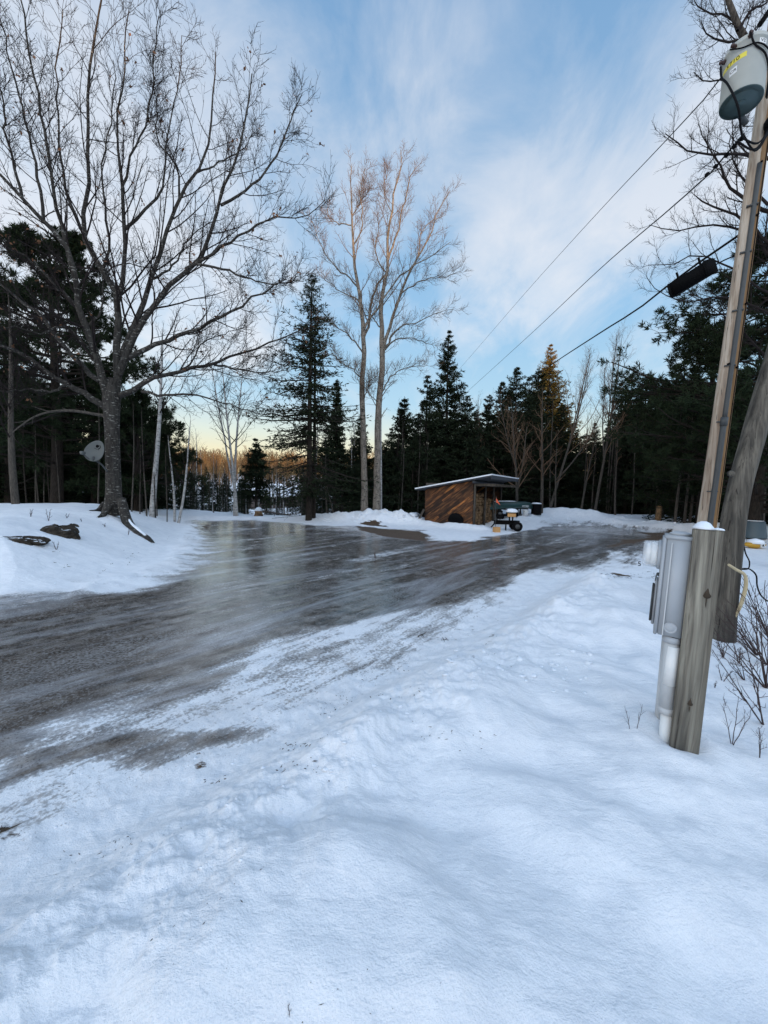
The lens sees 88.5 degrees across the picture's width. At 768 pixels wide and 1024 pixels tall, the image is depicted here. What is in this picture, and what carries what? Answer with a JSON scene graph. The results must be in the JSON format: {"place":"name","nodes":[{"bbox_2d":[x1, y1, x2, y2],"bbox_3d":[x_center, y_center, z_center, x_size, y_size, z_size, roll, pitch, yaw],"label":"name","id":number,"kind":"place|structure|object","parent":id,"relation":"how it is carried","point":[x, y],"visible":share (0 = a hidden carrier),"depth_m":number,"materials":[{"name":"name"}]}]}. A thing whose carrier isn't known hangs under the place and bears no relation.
{"place":"outdoors","nodes":[
{"label":"outdoors","id":0,"kind":"place"},
{"bbox_2d":[0,507,688,790],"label":"icy driveway","id":1,"kind":"structure","parent":0,"point":[233,607],"depth_m":5.16,"materials":[{"name":"grey ice"}]},
{"bbox_2d":[0,473,767,1023],"bbox_3d":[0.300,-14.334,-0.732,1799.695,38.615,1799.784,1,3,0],"label":"snow ground","id":2,"kind":"structure","parent":0,"point":[536,851],"depth_m":1.72,"materials":[{"name":"white snow"}]},
{"bbox_2d":[17,414,28,502],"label":"bare tree","id":3,"kind":"object","parent":2,"relation":"on","point":[25,451],"visible":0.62,"depth_m":14.80,"materials":[{"name":"grey plant"}]},
{"bbox_2d":[0,401,47,502],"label":"fir tree","id":4,"kind":"object","parent":2,"relation":"on","point":[2,492],"visible":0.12,"depth_m":19.59,"materials":[{"name":"green plant"}]},
{"bbox_2d":[1,536,50,545],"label":"ledge rock","id":5,"kind":"object","parent":2,"relation":"on","point":[34,540],"visible":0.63,"depth_m":6.80,"materials":[{"name":"grey stone"}]},
{"bbox_2d":[0,270,67,503],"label":"maple sapling","id":6,"kind":"object","parent":2,"relation":"on","point":[14,491],"visible":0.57,"depth_m":12.41,"materials":[{"name":"grey plant"}]},
{"bbox_2d":[0,314,90,502],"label":"pine tree","id":7,"kind":"object","parent":2,"relation":"on","point":[4,479],"visible":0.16,"depth_m":18.79,"materials":[{"name":"green plant"}]},
{"bbox_2d":[18,396,89,502],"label":"fir tree","id":8,"kind":"object","parent":2,"relation":"on","point":[41,498],"visible":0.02,"depth_m":21.88,"materials":[{"name":"green plant"}]},
{"bbox_2d":[40,524,80,539],"bbox_3d":[-6.440,0.464,7.816,0.698,0.462,0.703,1,3,0],"label":"ledge rock","id":9,"kind":"object","parent":2,"relation":"on","point":[69,531],"visible":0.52,"depth_m":7.70,"materials":[{"name":"grey stone"}]},
{"bbox_2d":[0,220,166,502],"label":"pine tree","id":10,"kind":"object","parent":2,"relation":"on","point":[59,425],"visible":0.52,"depth_m":15.82,"materials":[{"name":"green plant"}]},
{"bbox_2d":[17,360,156,502],"bbox_3d":[-14.536,-3.793,19.624,6.004,7.744,6.064,-1,4,-28],"label":"pine tree","id":11,"kind":"object","parent":2,"relation":"on","point":[123,472],"visible":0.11,"depth_m":19.13,"materials":[{"name":"green plant"}]},
{"bbox_2d":[64,456,149,510],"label":"fir tree","id":12,"kind":"object","parent":2,"relation":"on","point":[101,499],"visible":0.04,"depth_m":20.30,"materials":[{"name":"green plant"}]},
{"bbox_2d":[52,387,205,511],"bbox_3d":[-11.330,-2.782,17.672,5.447,5.815,5.630,3,4,29],"label":"pine tree","id":13,"kind":"object","parent":2,"relation":"on","point":[149,415],"visible":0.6,"depth_m":17.34,"materials":[{"name":"green plant"}]},
{"bbox_2d":[120,395,139,511],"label":"bare tree","id":14,"kind":"object","parent":2,"relation":"on","point":[133,461],"visible":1,"depth_m":14.55,"materials":[{"name":"grey plant"}]},
{"bbox_2d":[135,408,155,515],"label":"bare tree","id":15,"kind":"object","parent":2,"relation":"on","point":[143,464],"visible":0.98,"depth_m":14.85,"materials":[{"name":"grey plant"}]},
{"bbox_2d":[140,317,177,517],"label":"birch tree","id":16,"kind":"object","parent":2,"relation":"on","point":[160,407],"visible":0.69,"depth_m":15.40,"materials":[{"name":"grey plant"}]},
{"bbox_2d":[126,426,199,509],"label":"fir tree","id":17,"kind":"object","parent":2,"relation":"on","point":[160,505],"visible":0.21,"depth_m":22.95,"materials":[{"name":"green plant"}]},
{"bbox_2d":[161,429,183,521],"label":"birch tree","id":18,"kind":"object","parent":2,"relation":"on","point":[174,503],"visible":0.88,"depth_m":16.14,"materials":[{"name":"grey plant"}]},
{"bbox_2d":[0,0,346,542],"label":"maple tree","id":19,"kind":"object","parent":2,"relation":"on","point":[114,503],"visible":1,"depth_m":10.33,"materials":[{"name":"brown plant"}]},
{"bbox_2d":[79,440,107,471],"bbox_3d":[-7.598,-1.475,10.346,0.345,0.815,0.679,4,4,40],"label":"satellite dish","id":20,"kind":"object","parent":19,"relation":"attached to","point":[93,451],"visible":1,"depth_m":10.36,"materials":[{"name":"paint"}]},
{"bbox_2d":[169,412,194,522],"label":"birch tree","id":21,"kind":"object","parent":2,"relation":"on","point":[183,496],"visible":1,"depth_m":15.85,"materials":[{"name":"grey plant"}]},
{"bbox_2d":[170,466,193,509],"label":"fir tree","id":22,"kind":"object","parent":2,"relation":"on","point":[185,499],"visible":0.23,"depth_m":23.96,"materials":[{"name":"green plant"}]},
{"bbox_2d":[184,468,205,509],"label":"fir tree","id":23,"kind":"object","parent":2,"relation":"on","point":[194,490],"visible":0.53,"depth_m":25.95,"materials":[{"name":"green plant"}]},
{"bbox_2d":[194,480,211,510],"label":"fir tree","id":24,"kind":"object","parent":2,"relation":"on","point":[200,506],"visible":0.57,"depth_m":29.97,"materials":[{"name":"green plant"}]},
{"bbox_2d":[206,474,224,511],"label":"fir tree","id":25,"kind":"object","parent":2,"relation":"on","point":[217,490],"visible":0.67,"depth_m":26.93,"materials":[{"name":"green plant"}]},
{"bbox_2d":[216,473,232,511],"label":"fir tree","id":26,"kind":"object","parent":2,"relation":"on","point":[225,496],"visible":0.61,"depth_m":33.88,"materials":[{"name":"green plant"}]},
{"bbox_2d":[204,343,246,515],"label":"birch tree","id":27,"kind":"object","parent":2,"relation":"on","point":[232,473],"visible":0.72,"depth_m":20.43,"materials":[{"name":"grey plant"}]},
{"bbox_2d":[221,347,255,515],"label":"birch tree","id":28,"kind":"object","parent":2,"relation":"on","point":[236,446],"visible":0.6,"depth_m":20.81,"materials":[{"name":"grey plant"}]},
{"bbox_2d":[229,438,274,511],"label":"spruce tree","id":29,"kind":"object","parent":2,"relation":"on","point":[253,467],"visible":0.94,"depth_m":23.65,"materials":[{"name":"green plant"}]},
{"bbox_2d":[157,445,382,497],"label":"woods","id":30,"kind":"object","parent":2,"relation":"on","point":[241,460],"visible":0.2,"depth_m":129.79,"materials":[{"name":"plant"}]},
{"bbox_2d":[239,272,379,520],"bbox_3d":[-3.430,-5.321,18.674,6.383,11.899,6.615,-1,4,-34],"label":"spruce tree","id":31,"kind":"object","parent":2,"relation":"on","point":[310,492],"visible":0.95,"depth_m":18.61,"materials":[{"name":"green plant"}]},
{"bbox_2d":[287,308,335,517],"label":"spruce tree","id":32,"kind":"object","parent":2,"relation":"on","point":[314,448],"visible":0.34,"depth_m":19.28,"materials":[{"name":"green plant"}]},
{"bbox_2d":[305,428,340,513],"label":"fir tree","id":33,"kind":"object","parent":2,"relation":"on","point":[321,510],"visible":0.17,"depth_m":25.76,"materials":[{"name":"green plant"}]},
{"bbox_2d":[0,503,655,1022],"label":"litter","id":34,"kind":"object","parent":2,"relation":"on","point":[2,829],"visible":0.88,"depth_m":2.25,"materials":[{"name":"brown plant"}]},
{"bbox_2d":[322,379,346,512],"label":"fir tree","id":35,"kind":"object","parent":2,"relation":"on","point":[336,440],"visible":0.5,"depth_m":24.58,"materials":[{"name":"green plant"}]},
{"bbox_2d":[324,448,360,511],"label":"fir tree","id":36,"kind":"object","parent":2,"relation":"on","point":[345,460],"visible":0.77,"depth_m":22.77,"materials":[{"name":"green plant"}]},
{"bbox_2d":[337,445,360,511],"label":"fir tree","id":37,"kind":"object","parent":2,"relation":"on","point":[355,460],"visible":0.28,"depth_m":26.74,"materials":[{"name":"green plant"}]},
{"bbox_2d":[343,461,360,511],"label":"fir tree","id":38,"kind":"object","parent":2,"relation":"on","point":[358,494],"visible":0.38,"depth_m":23.88,"materials":[{"name":"green plant"}]},
{"bbox_2d":[337,427,373,510],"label":"fir tree","id":39,"kind":"object","parent":2,"relation":"on","point":[356,439],"visible":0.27,"depth_m":29.08,"materials":[{"name":"green plant"}]},
{"bbox_2d":[312,508,424,522],"bbox_3d":[-0.199,0.132,19.727,7.215,0.662,2.748,1,3,0],"label":"snow pile","id":40,"kind":"object","parent":2,"relation":"on","point":[373,516],"visible":0.73,"depth_m":19.02,"materials":[{"name":"white snow"}]},
{"bbox_2d":[297,146,460,510],"bbox_3d":[-0.384,-8.773,19.526,7.775,18.005,3.916,1,3,0],"label":"poplar tree","id":41,"kind":"object","parent":2,"relation":"on","point":[364,488],"visible":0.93,"depth_m":19.20,"materials":[{"name":"brown plant"}]},
{"bbox_2d":[358,446,404,510],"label":"fir tree","id":42,"kind":"object","parent":2,"relation":"on","point":[370,485],"visible":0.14,"depth_m":26.73,"materials":[{"name":"green plant"}]},
{"bbox_2d":[369,345,396,508],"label":"poplar tree","id":43,"kind":"object","parent":2,"relation":"on","point":[381,435],"visible":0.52,"depth_m":20.54,"materials":[{"name":"grey plant"}]},
{"bbox_2d":[368,449,413,511],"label":"fir tree","id":44,"kind":"object","parent":2,"relation":"on","point":[391,466],"visible":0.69,"depth_m":23.99,"materials":[{"name":"green plant"}]},
{"bbox_2d":[382,396,423,505],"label":"spruce tree","id":45,"kind":"object","parent":2,"relation":"on","point":[401,423],"visible":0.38,"depth_m":26.49,"materials":[{"name":"green plant"}]},
{"bbox_2d":[343,140,473,509],"bbox_3d":[0.861,-9.088,19.278,6.229,18.492,4.419,1,3,0],"label":"poplar tree","id":46,"kind":"object","parent":2,"relation":"on","point":[383,346],"visible":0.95,"depth_m":19.27,"materials":[{"name":"brown plant"}]},
{"bbox_2d":[382,439,441,516],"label":"fir tree","id":47,"kind":"object","parent":2,"relation":"on","point":[408,456],"visible":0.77,"depth_m":23.15,"materials":[{"name":"green plant"}]},
{"bbox_2d":[382,375,455,513],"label":"spruce tree","id":48,"kind":"object","parent":2,"relation":"on","point":[432,437],"visible":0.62,"depth_m":23.88,"materials":[{"name":"green plant"}]},
{"bbox_2d":[405,330,475,516],"bbox_3d":[4.092,-5.557,25.552,5.421,12.312,5.046,-1,4,-30],"label":"spruce tree","id":49,"kind":"object","parent":2,"relation":"on","point":[451,388],"visible":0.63,"depth_m":25.30,"materials":[{"name":"green plant"}]},
{"bbox_2d":[432,395,493,481],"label":"spruce tree","id":50,"kind":"object","parent":2,"relation":"on","point":[468,441],"visible":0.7,"depth_m":24.45,"materials":[{"name":"green plant"}]},
{"bbox_2d":[415,474,518,524],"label":"wood shed","id":51,"kind":"structure","parent":2,"relation":"on","point":[444,501],"depth_m":18.26,"materials":[{"name":"brown wood"}]},
{"bbox_2d":[473,493,483,524],"bbox_3d":[4.186,-0.139,18.518,0.555,1.500,1.534,3,4,31],"label":"firewood stack","id":52,"kind":"object","parent":51,"relation":"in","point":[478,510],"visible":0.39,"depth_m":18.52,"materials":[{"name":"brown wood"}]},
{"bbox_2d":[481,498,491,523],"bbox_3d":[4.974,-0.073,19.911,0.551,1.238,1.566,3,4,31],"label":"firewood stack","id":53,"kind":"object","parent":51,"relation":"in","point":[488,510],"visible":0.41,"depth_m":19.87,"materials":[{"name":"brown wood"}]},
{"bbox_2d":[475,394,508,487],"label":"fir tree","id":54,"kind":"object","parent":2,"relation":"on","point":[488,407],"visible":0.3,"depth_m":28.44,"materials":[{"name":"green plant"}]},
{"bbox_2d":[478,413,523,500],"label":"fir tree","id":55,"kind":"object","parent":2,"relation":"on","point":[501,454],"visible":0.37,"depth_m":27.53,"materials":[{"name":"green plant"}]},
{"bbox_2d":[491,508,522,531],"bbox_3d":[5.156,0.317,16.605,1.278,0.936,0.762,1,3,0],"label":"log splitter","id":56,"kind":"object","parent":2,"relation":"on","point":[514,525],"visible":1,"depth_m":16.52,"materials":[{"name":"black metal"}]},
{"bbox_2d":[487,382,533,492],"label":"fir tree","id":57,"kind":"object","parent":2,"relation":"on","point":[497,401],"visible":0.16,"depth_m":30.34,"materials":[{"name":"green plant"}]},
{"bbox_2d":[499,508,527,519],"bbox_3d":[6.863,0.069,21.437,2.510,0.617,0.950,-1,4,-36],"label":"boat rack","id":58,"kind":"object","parent":2,"relation":"on","point":[520,513],"visible":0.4,"depth_m":21.69,"materials":[{"name":"grey metal"}]},
{"bbox_2d":[490,501,532,509],"bbox_3d":[6.873,-0.357,21.413,4.258,0.520,0.870,-1,4,-36],"label":"canoe","id":59,"kind":"object","parent":58,"relation":"on","point":[512,504],"visible":0.96,"depth_m":20.90,"materials":[{"name":"green plastic"}]},
{"bbox_2d":[487,387,543,512],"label":"bare tree","id":60,"kind":"object","parent":2,"relation":"on","point":[514,457],"visible":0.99,"depth_m":22.57,"materials":[{"name":"brown plant"}]},
{"bbox_2d":[470,367,563,507],"bbox_3d":[8.608,-4.564,27.536,7.561,10.883,7.563,2,4,19],"label":"fir tree","id":61,"kind":"object","parent":2,"relation":"on","point":[516,394],"visible":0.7,"depth_m":26.86,"materials":[{"name":"green plant"}]},
{"bbox_2d":[502,423,573,507],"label":"fir tree","id":62,"kind":"object","parent":2,"relation":"on","point":[528,442],"visible":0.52,"depth_m":27.02,"materials":[{"name":"green plant"}]},
{"bbox_2d":[503,376,579,503],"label":"fir tree","id":63,"kind":"object","parent":2,"relation":"on","point":[536,399],"visible":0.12,"depth_m":29.17,"materials":[{"name":"green plant"}]},
{"bbox_2d":[521,368,567,505],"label":"fir tree","id":64,"kind":"object","parent":2,"relation":"on","point":[536,382],"visible":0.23,"depth_m":31.14,"materials":[{"name":"green plant"}]},
{"bbox_2d":[525,388,566,513],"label":"bare tree","id":65,"kind":"object","parent":2,"relation":"on","point":[541,470],"visible":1,"depth_m":23.14,"materials":[{"name":"brown plant"}]},
{"bbox_2d":[543,386,559,505],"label":"bare tree","id":66,"kind":"object","parent":2,"relation":"on","point":[550,474],"visible":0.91,"depth_m":26.17,"materials":[{"name":"brown plant"}]},
{"bbox_2d":[526,358,579,432],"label":"fir tree","id":67,"kind":"object","parent":2,"relation":"on","point":[559,403],"visible":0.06,"depth_m":36.70,"materials":[{"name":"green plant"}]},
{"bbox_2d":[532,344,582,507],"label":"fir tree","id":68,"kind":"object","parent":2,"relation":"on","point":[548,384],"visible":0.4,"depth_m":34.05,"materials":[{"name":"green plant"}]},
{"bbox_2d":[536,448,582,507],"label":"fir tree","id":69,"kind":"object","parent":2,"relation":"on","point":[560,494],"visible":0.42,"depth_m":28.37,"materials":[{"name":"green plant"}]},
{"bbox_2d":[547,404,583,502],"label":"fir tree","id":70,"kind":"object","parent":2,"relation":"on","point":[562,422],"visible":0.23,"depth_m":32.31,"materials":[{"name":"green plant"}]},
{"bbox_2d":[549,344,607,507],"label":"bare tree","id":71,"kind":"object","parent":2,"relation":"on","point":[580,396],"visible":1,"depth_m":23.93,"materials":[{"name":"grey plant"}]},
{"bbox_2d":[545,434,617,509],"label":"fir tree","id":72,"kind":"object","parent":2,"relation":"on","point":[576,470],"visible":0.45,"depth_m":29.63,"materials":[{"name":"green plant"}]},
{"bbox_2d":[580,437,597,508],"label":"bare tree","id":73,"kind":"object","parent":2,"relation":"on","point":[587,478],"visible":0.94,"depth_m":25.43,"materials":[{"name":"grey plant"}]},
{"bbox_2d":[565,442,623,513],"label":"fir tree","id":74,"kind":"object","parent":2,"relation":"on","point":[603,492],"visible":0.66,"depth_m":26.54,"materials":[{"name":"green plant"}]},
{"bbox_2d":[579,419,631,513],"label":"fir tree","id":75,"kind":"object","parent":2,"relation":"on","point":[606,465],"visible":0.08,"depth_m":29.42,"materials":[{"name":"green plant"}]},
{"bbox_2d":[589,319,643,510],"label":"bare tree","id":76,"kind":"object","parent":2,"relation":"on","point":[603,406],"visible":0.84,"depth_m":23.55,"materials":[{"name":"grey plant"}]},
{"bbox_2d":[612,420,621,514],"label":"bare tree","id":77,"kind":"object","parent":2,"relation":"on","point":[617,451],"visible":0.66,"depth_m":24.45,"materials":[{"name":"grey plant"}]},
{"bbox_2d":[590,372,659,513],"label":"fir tree","id":78,"kind":"object","parent":2,"relation":"on","point":[625,423],"visible":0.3,"depth_m":27.49,"materials":[{"name":"green plant"}]},
{"bbox_2d":[610,385,681,514],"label":"fir tree","id":79,"kind":"object","parent":2,"relation":"on","point":[647,505],"visible":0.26,"depth_m":26.61,"materials":[{"name":"green plant"}]},
{"bbox_2d":[620,374,722,522],"bbox_3d":[16.335,-3.087,21.350,6.136,8.623,5.346,0,3,-15],"label":"fir tree","id":80,"kind":"object","parent":2,"relation":"on","point":[669,513],"visible":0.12,"depth_m":21.26,"materials":[{"name":"green plant"}]},
{"bbox_2d":[596,231,767,538],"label":"pine tree","id":81,"kind":"object","parent":2,"relation":"on","point":[704,391],"visible":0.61,"depth_m":15.15,"materials":[{"name":"green plant"}]},
{"bbox_2d":[615,316,767,522],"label":"pine tree","id":82,"kind":"object","parent":2,"relation":"on","point":[696,488],"visible":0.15,"depth_m":18.84,"materials":[{"name":"green plant"}]},
{"bbox_2d":[623,0,767,354],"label":"hardwood tree","id":83,"kind":"object","parent":2,"relation":"on","point":[737,24],"visible":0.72,"depth_m":8.61,"materials":[{"name":"grey plant"}]},
{"bbox_2d":[669,521,724,754],"bbox_3d":[1.863,0.915,2.373,0.212,1.724,0.185,4,4,35],"label":"meter post","id":84,"kind":"object","parent":2,"relation":"on","point":[695,646],"visible":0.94,"depth_m":2.31,"materials":[{"name":"wood"}]},
{"bbox_2d":[638,531,692,743],"bbox_3d":[1.776,0.860,2.549,0.270,1.488,0.304,4,4,35],"label":"electric meter","id":85,"kind":"object","parent":84,"relation":"attached to","point":[668,555],"visible":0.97,"depth_m":2.41,"materials":[{"name":"grey paint"}]},
{"bbox_2d":[651,577,657,623],"bbox_3d":[1.751,0.568,2.553,0.026,0.285,0.174,4,4,35],"label":"breaker door","id":86,"kind":"structure","parent":85,"relation":"in","point":[656,582],"depth_m":2.49,"materials":[{"name":"grey paint"}]},
{"bbox_2d":[697,26,767,527],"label":"utility pole","id":87,"kind":"object","parent":2,"relation":"on","point":[715,461],"visible":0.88,"depth_m":5.28,"materials":[{"name":"brown wood"}]},
{"bbox_2d":[494,235,737,402],"bbox_3d":[7.658,-6.982,21.398,0.484,4.711,32.824,2,3,9],"label":"telephone line","id":88,"kind":"object","parent":87,"relation":"attached to","point":[707,256],"visible":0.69,"depth_m":7.24,"materials":[{"name":"black rubber"}]},
{"bbox_2d":[704,136,742,176],"bbox_3d":[4.778,-4.989,5.562,0.071,0.630,1.488,3,4,24],"label":"wire clamp","id":89,"kind":"object","parent":87,"relation":"attached to","point":[726,154],"visible":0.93,"depth_m":5.43,"materials":[{"name":"black rubber"}]},
{"bbox_2d":[467,139,738,391],"bbox_3d":[8.014,-9.683,29.973,2.247,7.144,51.016,2,3,5],"label":"power line","id":90,"kind":"object","parent":89,"relation":"attached to","point":[637,236],"visible":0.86,"depth_m":8.93,"materials":[{"name":"black metal"}]},
{"bbox_2d":[718,29,767,137],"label":"pole transformer","id":91,"kind":"object","parent":87,"relation":"attached to","point":[743,68],"visible":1,"depth_m":4.65,"materials":[{"name":"paint"}]},
{"bbox_2d":[462,79,719,365],"bbox_3d":[7.620,-11.282,27.868,2.468,9.247,46.994,1,3,5],"label":"power line","id":92,"kind":"object","parent":91,"relation":"attached to","point":[629,178],"visible":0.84,"depth_m":8.89,"materials":[{"name":"black metal"}]},
{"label":"telephone line","id":93,"kind":"object","parent":87,"relation":"attached to","visible":0},
{"bbox_2d":[667,257,717,297],"bbox_3d":[4.431,-3.387,5.681,0.253,0.353,0.604,1,3,-10],"label":"splice case","id":94,"kind":"object","parent":93,"relation":"hanging from","point":[703,270],"visible":1,"depth_m":5.59,"materials":[{"name":"black plastic"}]},
{"bbox_2d":[721,696,755,744],"bbox_3d":[2.236,1.321,2.509,0.139,0.366,0.254,3,4,27],"label":"twig shrub","id":95,"kind":"object","parent":2,"relation":"on","point":[735,722],"visible":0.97,"depth_m":2.52,"materials":[{"name":"brown plant"}]},
{"bbox_2d":[716,588,762,655],"bbox_3d":[3.585,1.141,4.032,0.533,0.734,0.390,3,4,24],"label":"twig shrub","id":96,"kind":"object","parent":2,"relation":"on","point":[752,649],"visible":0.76,"depth_m":4.07,"materials":[{"name":"brown plant"}]},
{"bbox_2d":[712,641,767,724],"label":"twig shrub","id":97,"kind":"object","parent":2,"relation":"on","point":[757,694],"visible":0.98,"depth_m":2.84,"materials":[{"name":"brown plant"}]},
{"bbox_2d":[713,345,767,642],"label":"old pole","id":98,"kind":"object","parent":2,"relation":"on","point":[741,474],"visible":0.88,"depth_m":4.38,"materials":[{"name":"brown wood"}]},
{"bbox_2d":[714,601,766,664],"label":"twig shrub","id":99,"kind":"object","parent":2,"relation":"on","point":[748,640],"visible":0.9,"depth_m":3.90,"materials":[{"name":"brown plant"}]},
{"bbox_2d":[714,600,767,688],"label":"twig shrub","id":100,"kind":"object","parent":2,"relation":"on","point":[765,675],"visible":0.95,"depth_m":3.35,"materials":[{"name":"brown plant"}]},
{"bbox_2d":[725,576,767,639],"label":"twig shrub","id":101,"kind":"object","parent":2,"relation":"on","point":[762,623],"visible":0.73,"depth_m":4.34,"materials":[{"name":"brown plant"}]},
{"bbox_2d":[745,538,765,548],"bbox_3d":[11.920,1.009,12.675,0.598,0.320,0.475,3,4,31],"label":"yellow bucket","id":102,"kind":"object","parent":2,"relation":"on","point":[754,543],"visible":0.96,"depth_m":12.55,"materials":[{"name":"plastic"}]},
{"bbox_2d":[745,520,767,538],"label":"dust bin","id":103,"kind":"object","parent":2,"relation":"on","point":[756,529],"visible":0.73,"depth_m":14.79,"materials":[{"name":"plastic"}]},
{"bbox_2d":[0,0,767,474],"label":"sky","id":104,"kind":"structure","parent":0,"point":[544,109],"materials":[{"name":"blue"}]},
{"bbox_2d":[727,564,747,616],"bbox_3d":[3.819,0.914,4.267,0.353,0.730,0.134,-1,4,-38],"label":"cable","id":105,"kind":"object","parent":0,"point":[744,593],"visible":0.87,"depth_m":4.29,"materials":[{"name":"beige plastic"}]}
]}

